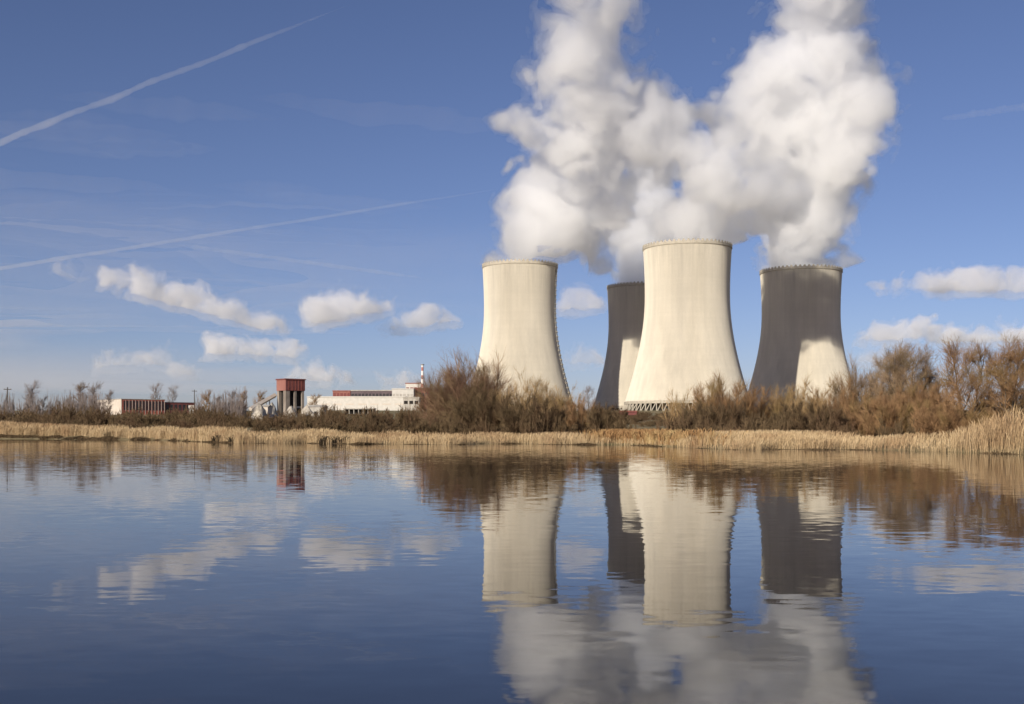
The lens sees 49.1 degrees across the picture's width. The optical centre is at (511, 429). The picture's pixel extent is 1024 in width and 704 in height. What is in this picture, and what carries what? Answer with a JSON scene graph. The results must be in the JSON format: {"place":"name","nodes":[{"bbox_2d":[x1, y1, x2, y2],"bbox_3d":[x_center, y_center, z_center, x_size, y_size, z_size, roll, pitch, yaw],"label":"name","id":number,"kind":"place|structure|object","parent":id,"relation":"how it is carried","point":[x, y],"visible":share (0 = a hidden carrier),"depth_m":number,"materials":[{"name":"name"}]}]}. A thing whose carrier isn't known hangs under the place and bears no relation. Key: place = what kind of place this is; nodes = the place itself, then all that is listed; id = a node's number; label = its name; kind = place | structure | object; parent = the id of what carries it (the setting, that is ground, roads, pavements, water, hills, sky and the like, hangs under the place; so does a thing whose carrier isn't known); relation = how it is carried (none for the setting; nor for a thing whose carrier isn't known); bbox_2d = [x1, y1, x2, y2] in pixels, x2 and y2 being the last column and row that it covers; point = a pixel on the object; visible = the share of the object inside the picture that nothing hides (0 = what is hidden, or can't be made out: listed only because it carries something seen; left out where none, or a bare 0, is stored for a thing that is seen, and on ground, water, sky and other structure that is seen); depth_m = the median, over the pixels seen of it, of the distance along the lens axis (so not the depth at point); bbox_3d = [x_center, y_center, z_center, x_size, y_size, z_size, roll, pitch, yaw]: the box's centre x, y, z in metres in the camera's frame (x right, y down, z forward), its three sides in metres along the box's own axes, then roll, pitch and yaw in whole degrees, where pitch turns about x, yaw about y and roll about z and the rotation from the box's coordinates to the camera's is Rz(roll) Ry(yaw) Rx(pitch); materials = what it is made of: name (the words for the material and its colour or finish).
{"place":"outdoors","nodes":[
{"label":"outdoors","id":0,"kind":"place"},
{"bbox_2d":[391,388,414,396],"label":"reactor block","id":1,"kind":"structure","parent":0,"point":[407,392],"depth_m":1460.00,"materials":[{"name":"grey concrete"}]},
{"bbox_2d":[414,388,429,405],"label":"reactor block","id":2,"kind":"structure","parent":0,"point":[421,394],"depth_m":1480.00,"materials":[{"name":"grey concrete"}]},
{"bbox_2d":[405,383,420,387],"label":"roof plant room","id":3,"kind":"object","parent":2,"relation":"on","point":[410,385],"visible":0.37,"depth_m":1500.00,"materials":[{"name":"white"}]},
{"bbox_2d":[420,364,423,386],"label":"vent stack","id":4,"kind":"object","parent":2,"relation":"on","point":[422,371],"visible":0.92,"depth_m":1498.75,"materials":[{"name":"metal"}]},
{"bbox_2d":[0,439,1023,703],"bbox_3d":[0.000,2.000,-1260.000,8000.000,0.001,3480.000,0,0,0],"label":"water","id":5,"kind":"structure","parent":0,"point":[208,573],"depth_m":15.46,"materials":[{"name":"blue liquid"}]},
{"bbox_2d":[0,421,693,447],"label":"reeds","id":6,"kind":"object","parent":5,"relation":"in","point":[204,433],"visible":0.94,"depth_m":166.49,"materials":[{"name":"beige plant"}]},
{"bbox_2d":[0,434,1022,454],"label":"wet sedge","id":7,"kind":"object","parent":5,"relation":"in","point":[109,437],"visible":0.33,"depth_m":198.41,"materials":[{"name":"beige plant"}]},
{"bbox_2d":[674,403,1023,453],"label":"reeds","id":8,"kind":"object","parent":5,"relation":"in","point":[799,439],"visible":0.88,"depth_m":111.46,"materials":[{"name":"beige plant"}]},
{"bbox_2d":[0,410,1023,453],"bbox_3d":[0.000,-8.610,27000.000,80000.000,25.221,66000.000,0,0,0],"label":"ground","id":9,"kind":"structure","parent":0,"point":[1015,449],"depth_m":156.90,"materials":[{"name":"brown soil"}]},
{"bbox_2d":[23,380,44,409],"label":"bare tree","id":10,"kind":"object","parent":9,"relation":"on","point":[31,390],"visible":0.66,"depth_m":422.71,"materials":[{"name":"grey plant"}]},
{"bbox_2d":[36,394,48,411],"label":"bare tree","id":11,"kind":"object","parent":9,"relation":"on","point":[42,403],"visible":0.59,"depth_m":428.89,"materials":[{"name":"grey plant"}]},
{"bbox_2d":[70,381,89,405],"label":"bare tree","id":12,"kind":"object","parent":9,"relation":"on","point":[78,388],"visible":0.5,"depth_m":419.84,"materials":[{"name":"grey plant"}]},
{"bbox_2d":[87,380,101,407],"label":"bare tree","id":13,"kind":"object","parent":9,"relation":"on","point":[98,386],"visible":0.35,"depth_m":430.25,"materials":[{"name":"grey plant"}]},
{"bbox_2d":[102,388,114,414],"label":"bare tree","id":14,"kind":"object","parent":9,"relation":"on","point":[109,399],"visible":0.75,"depth_m":440.25,"materials":[{"name":"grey plant"}]},
{"bbox_2d":[0,387,246,419],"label":"treeline","id":15,"kind":"object","parent":9,"relation":"on","point":[239,407],"visible":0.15,"depth_m":371.27,"materials":[{"name":"brown plant"}]},
{"bbox_2d":[98,399,193,414],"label":"brick building","id":16,"kind":"structure","parent":9,"relation":"on","point":[154,406],"depth_m":711.51,"materials":[{"name":"beige paint"}]},
{"bbox_2d":[148,383,164,398],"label":"bare tree","id":17,"kind":"object","parent":9,"relation":"on","point":[155,392],"visible":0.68,"depth_m":759.32,"materials":[{"name":"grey plant"}]},
{"bbox_2d":[165,385,181,401],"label":"bare tree","id":18,"kind":"object","parent":9,"relation":"on","point":[174,395],"visible":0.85,"depth_m":779.21,"materials":[{"name":"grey plant"}]},
{"bbox_2d":[200,388,212,411],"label":"bare tree","id":19,"kind":"object","parent":9,"relation":"on","point":[206,398],"visible":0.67,"depth_m":419.97,"materials":[{"name":"brown plant"}]},
{"bbox_2d":[209,394,222,409],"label":"bare tree","id":20,"kind":"object","parent":9,"relation":"on","point":[219,395],"visible":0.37,"depth_m":450.13,"materials":[{"name":"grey plant"}]},
{"bbox_2d":[211,435,223,441],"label":"sedge tussock","id":21,"kind":"object","parent":9,"relation":"on","point":[217,438],"visible":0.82,"depth_m":175.82,"materials":[{"name":"brown plant"}]},
{"bbox_2d":[227,388,237,406],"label":"bare tree","id":22,"kind":"object","parent":9,"relation":"on","point":[233,393],"visible":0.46,"depth_m":429.72,"materials":[{"name":"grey plant"}]},
{"bbox_2d":[236,386,251,416],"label":"bare tree","id":23,"kind":"object","parent":9,"relation":"on","point":[243,396],"visible":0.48,"depth_m":400.13,"materials":[{"name":"brown plant"}]},
{"bbox_2d":[248,403,267,419],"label":"gravel heap","id":24,"kind":"object","parent":9,"relation":"on","point":[258,409],"visible":0.67,"depth_m":437.97,"materials":[{"name":"grey gravel"}]},
{"bbox_2d":[252,390,267,403],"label":"bare tree","id":25,"kind":"object","parent":9,"relation":"on","point":[263,392],"visible":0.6,"depth_m":520.57,"materials":[{"name":"brown plant"}]},
{"bbox_2d":[249,393,276,410],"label":"conveyor","id":26,"kind":"object","parent":9,"relation":"on","point":[267,399],"visible":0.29,"depth_m":478.95,"materials":[{"name":"white metal"}]},
{"bbox_2d":[254,405,271,417],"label":"shed","id":27,"kind":"structure","parent":9,"relation":"on","point":[268,408],"depth_m":448.80,"materials":[{"name":"beige paint"}]},
{"bbox_2d":[270,402,277,417],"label":"gravel heap","id":28,"kind":"object","parent":9,"relation":"on","point":[274,411],"visible":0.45,"depth_m":460.67,"materials":[{"name":"grey gravel"}]},
{"bbox_2d":[276,378,305,415],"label":"silo tower","id":29,"kind":"structure","parent":9,"relation":"on","point":[290,392],"depth_m":483.77,"materials":[{"name":"red"}]},
{"bbox_2d":[287,406,296,417],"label":"gravel heap","id":30,"kind":"object","parent":9,"relation":"on","point":[290,408],"visible":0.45,"depth_m":428.73,"materials":[{"name":"grey gravel"}]},
{"bbox_2d":[301,405,313,416],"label":"gravel heap","id":31,"kind":"object","parent":9,"relation":"on","point":[306,408],"visible":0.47,"depth_m":438.74,"materials":[{"name":"grey gravel"}]},
{"bbox_2d":[307,393,320,405],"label":"bare tree","id":32,"kind":"object","parent":9,"relation":"on","point":[314,400],"visible":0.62,"depth_m":519.40,"materials":[{"name":"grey plant"}]},
{"bbox_2d":[309,405,326,414],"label":"shed","id":33,"kind":"structure","parent":9,"relation":"on","point":[314,408],"depth_m":448.25,"materials":[{"name":"grey concrete"}]},
{"bbox_2d":[319,436,331,442],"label":"sedge tussock","id":34,"kind":"object","parent":9,"relation":"on","point":[323,440],"visible":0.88,"depth_m":161.57,"materials":[{"name":"brown plant"}]},
{"bbox_2d":[331,436,340,443],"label":"sedge tussock","id":35,"kind":"object","parent":9,"relation":"on","point":[336,439],"visible":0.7,"depth_m":159.94,"materials":[{"name":"brown plant"}]},
{"bbox_2d":[307,396,406,410],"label":"long hall","id":36,"kind":"structure","parent":9,"relation":"on","point":[392,403],"depth_m":1377.01,"materials":[{"name":"beige paint"}]},
{"bbox_2d":[332,390,350,395],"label":"turbine hall","id":37,"kind":"structure","parent":36,"relation":"on","point":[341,392],"depth_m":1499.88,"materials":[{"name":"red metal"}]},
{"bbox_2d":[351,390,391,395],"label":"turbine hall","id":38,"kind":"structure","parent":36,"relation":"on","point":[371,392],"depth_m":1500.00,"materials":[{"name":"grey concrete"}]},
{"bbox_2d":[344,408,376,413],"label":"open shed","id":39,"kind":"structure","parent":9,"relation":"on","point":[354,410],"depth_m":561.67,"materials":[{"name":"grey concrete"}]},
{"bbox_2d":[403,397,420,410],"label":"storage hall","id":40,"kind":"structure","parent":9,"relation":"on","point":[408,400],"depth_m":1340.00,"materials":[{"name":"grey concrete"}]},
{"bbox_2d":[413,368,463,425],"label":"bare shrub","id":41,"kind":"object","parent":9,"relation":"on","point":[425,402],"visible":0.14,"depth_m":239.50,"materials":[{"name":"brown plant"}]},
{"bbox_2d":[414,353,522,421],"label":"bare shrub","id":42,"kind":"object","parent":9,"relation":"on","point":[453,383],"visible":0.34,"depth_m":232.91,"materials":[{"name":"brown plant"}]},
{"bbox_2d":[434,344,506,390],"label":"bare shrub","id":43,"kind":"object","parent":9,"relation":"on","point":[458,363],"visible":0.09,"depth_m":251.30,"materials":[{"name":"brown plant"}]},
{"bbox_2d":[436,377,514,434],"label":"bare shrub","id":44,"kind":"object","parent":9,"relation":"on","point":[466,409],"visible":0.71,"depth_m":193.95,"materials":[{"name":"brown plant"}]},
{"bbox_2d":[442,343,516,396],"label":"bare shrub","id":45,"kind":"object","parent":9,"relation":"on","point":[490,370],"visible":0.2,"depth_m":244.47,"materials":[{"name":"brown plant"}]},
{"bbox_2d":[0,399,1023,439],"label":"scrub","id":46,"kind":"object","parent":9,"relation":"on","point":[412,421],"visible":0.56,"depth_m":245.73,"materials":[{"name":"brown plant"}]},
{"bbox_2d":[475,259,571,406],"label":"cooling tower","id":47,"kind":"structure","parent":9,"relation":"on","point":[520,318],"depth_m":1193.09,"materials":[{"name":"grey concrete"}]},
{"bbox_2d":[487,366,565,419],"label":"bare shrub","id":48,"kind":"object","parent":9,"relation":"on","point":[525,388],"visible":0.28,"depth_m":213.97,"materials":[{"name":"brown plant"}]},
{"bbox_2d":[494,389,568,435],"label":"bare shrub","id":49,"kind":"object","parent":9,"relation":"on","point":[509,419],"visible":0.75,"depth_m":189.70,"materials":[{"name":"brown plant"}]},
{"bbox_2d":[524,376,590,419],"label":"bare shrub","id":50,"kind":"object","parent":9,"relation":"on","point":[553,395],"visible":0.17,"depth_m":221.22,"materials":[{"name":"brown plant"}]},
{"bbox_2d":[552,394,602,432],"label":"bare shrub","id":51,"kind":"object","parent":9,"relation":"on","point":[571,418],"visible":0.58,"depth_m":203.41,"materials":[{"name":"brown plant"}]},
{"bbox_2d":[582,385,599,409],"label":"bare tree","id":52,"kind":"object","parent":9,"relation":"on","point":[588,396],"visible":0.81,"depth_m":639.16,"materials":[{"name":"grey plant"}]},
{"bbox_2d":[584,400,629,429],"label":"bare shrub","id":53,"kind":"object","parent":9,"relation":"on","point":[606,416],"visible":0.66,"depth_m":199.22,"materials":[{"name":"brown plant"}]},
{"bbox_2d":[594,281,644,410],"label":"cooling tower","id":54,"kind":"structure","parent":9,"relation":"on","point":[626,304],"depth_m":1349.68,"materials":[{"name":"grey concrete"}]},
{"bbox_2d":[620,411,636,414],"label":"brown hut","id":55,"kind":"object","parent":9,"relation":"on","point":[633,413],"visible":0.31,"depth_m":620.75,"materials":[{"name":"red brick"}]},
{"bbox_2d":[621,238,747,410],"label":"cooling tower","id":56,"kind":"structure","parent":9,"relation":"on","point":[687,336],"depth_m":1014.56,"materials":[{"name":"concrete"}]},
{"bbox_2d":[657,382,718,419],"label":"bare shrub","id":57,"kind":"object","parent":9,"relation":"on","point":[677,405],"visible":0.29,"depth_m":178.72,"materials":[{"name":"brown plant"}]},
{"bbox_2d":[679,393,758,430],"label":"bare shrub","id":58,"kind":"object","parent":9,"relation":"on","point":[720,414],"visible":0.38,"depth_m":155.46,"materials":[{"name":"brown plant"}]},
{"bbox_2d":[688,369,764,420],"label":"bare shrub","id":59,"kind":"object","parent":9,"relation":"on","point":[715,397],"visible":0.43,"depth_m":173.86,"materials":[{"name":"brown plant"}]},
{"bbox_2d":[730,385,782,423],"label":"bare shrub","id":60,"kind":"object","parent":9,"relation":"on","point":[765,407],"visible":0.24,"depth_m":182.76,"materials":[{"name":"brown plant"}]},
{"bbox_2d":[759,374,832,430],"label":"bare shrub","id":61,"kind":"object","parent":9,"relation":"on","point":[799,397],"visible":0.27,"depth_m":181.11,"materials":[{"name":"brown plant"}]},
{"bbox_2d":[748,264,857,410],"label":"cooling tower","id":62,"kind":"structure","parent":9,"relation":"on","point":[801,334],"depth_m":1215.11,"materials":[{"name":"grey concrete"}]},
{"bbox_2d":[766,399,851,433],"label":"bare shrub","id":63,"kind":"object","parent":9,"relation":"on","point":[800,421],"visible":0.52,"depth_m":158.20,"materials":[{"name":"brown plant"}]},
{"bbox_2d":[804,373,870,421],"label":"bare shrub","id":64,"kind":"object","parent":9,"relation":"on","point":[851,404],"visible":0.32,"depth_m":184.12,"materials":[{"name":"brown plant"}]},
{"bbox_2d":[824,353,907,426],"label":"bare shrub","id":65,"kind":"object","parent":9,"relation":"on","point":[871,380],"visible":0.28,"depth_m":185.61,"materials":[{"name":"brown plant"}]},
{"bbox_2d":[838,389,932,437],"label":"bare shrub","id":66,"kind":"object","parent":9,"relation":"on","point":[889,415],"visible":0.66,"depth_m":157.63,"materials":[{"name":"brown plant"}]},
{"bbox_2d":[865,339,943,402],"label":"bare tree","id":67,"kind":"object","parent":9,"relation":"on","point":[897,371],"visible":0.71,"depth_m":176.28,"materials":[{"name":"brown plant"}]},
{"bbox_2d":[882,373,955,419],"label":"bare shrub","id":68,"kind":"object","parent":9,"relation":"on","point":[923,397],"visible":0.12,"depth_m":165.58,"materials":[{"name":"brown plant"}]},
{"bbox_2d":[908,363,945,406],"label":"bare tree","id":69,"kind":"object","parent":9,"relation":"on","point":[930,378],"visible":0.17,"depth_m":179.53,"materials":[{"name":"brown plant"}]},
{"bbox_2d":[909,392,998,439],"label":"bare shrub","id":70,"kind":"object","parent":9,"relation":"on","point":[949,418],"visible":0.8,"depth_m":144.06,"materials":[{"name":"brown plant"}]},
{"bbox_2d":[924,335,1005,428],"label":"bare tree","id":71,"kind":"object","parent":9,"relation":"on","point":[973,384],"visible":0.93,"depth_m":152.26,"materials":[{"name":"brown plant"}]},
{"bbox_2d":[953,389,1021,422],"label":"bare shrub","id":72,"kind":"object","parent":9,"relation":"on","point":[988,408],"visible":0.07,"depth_m":158.22,"materials":[{"name":"brown plant"}]},
{"bbox_2d":[976,332,1023,434],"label":"bare tree","id":73,"kind":"object","parent":9,"relation":"on","point":[1008,358],"visible":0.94,"depth_m":149.24,"materials":[{"name":"brown plant"}]},
{"bbox_2d":[980,384,1023,425],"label":"bare shrub","id":74,"kind":"object","parent":9,"relation":"on","point":[994,408],"visible":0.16,"depth_m":157.30,"materials":[{"name":"brown plant"}]},
{"bbox_2d":[0,0,1023,410],"label":"sky","id":75,"kind":"structure","parent":0,"point":[219,196],"materials":[{"name":"blue"}]},
{"bbox_2d":[572,427,747,446],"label":"dead grass","id":76,"kind":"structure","parent":0,"point":[654,434],"depth_m":138.64,"materials":[{"name":"beige plant"}]}
]}

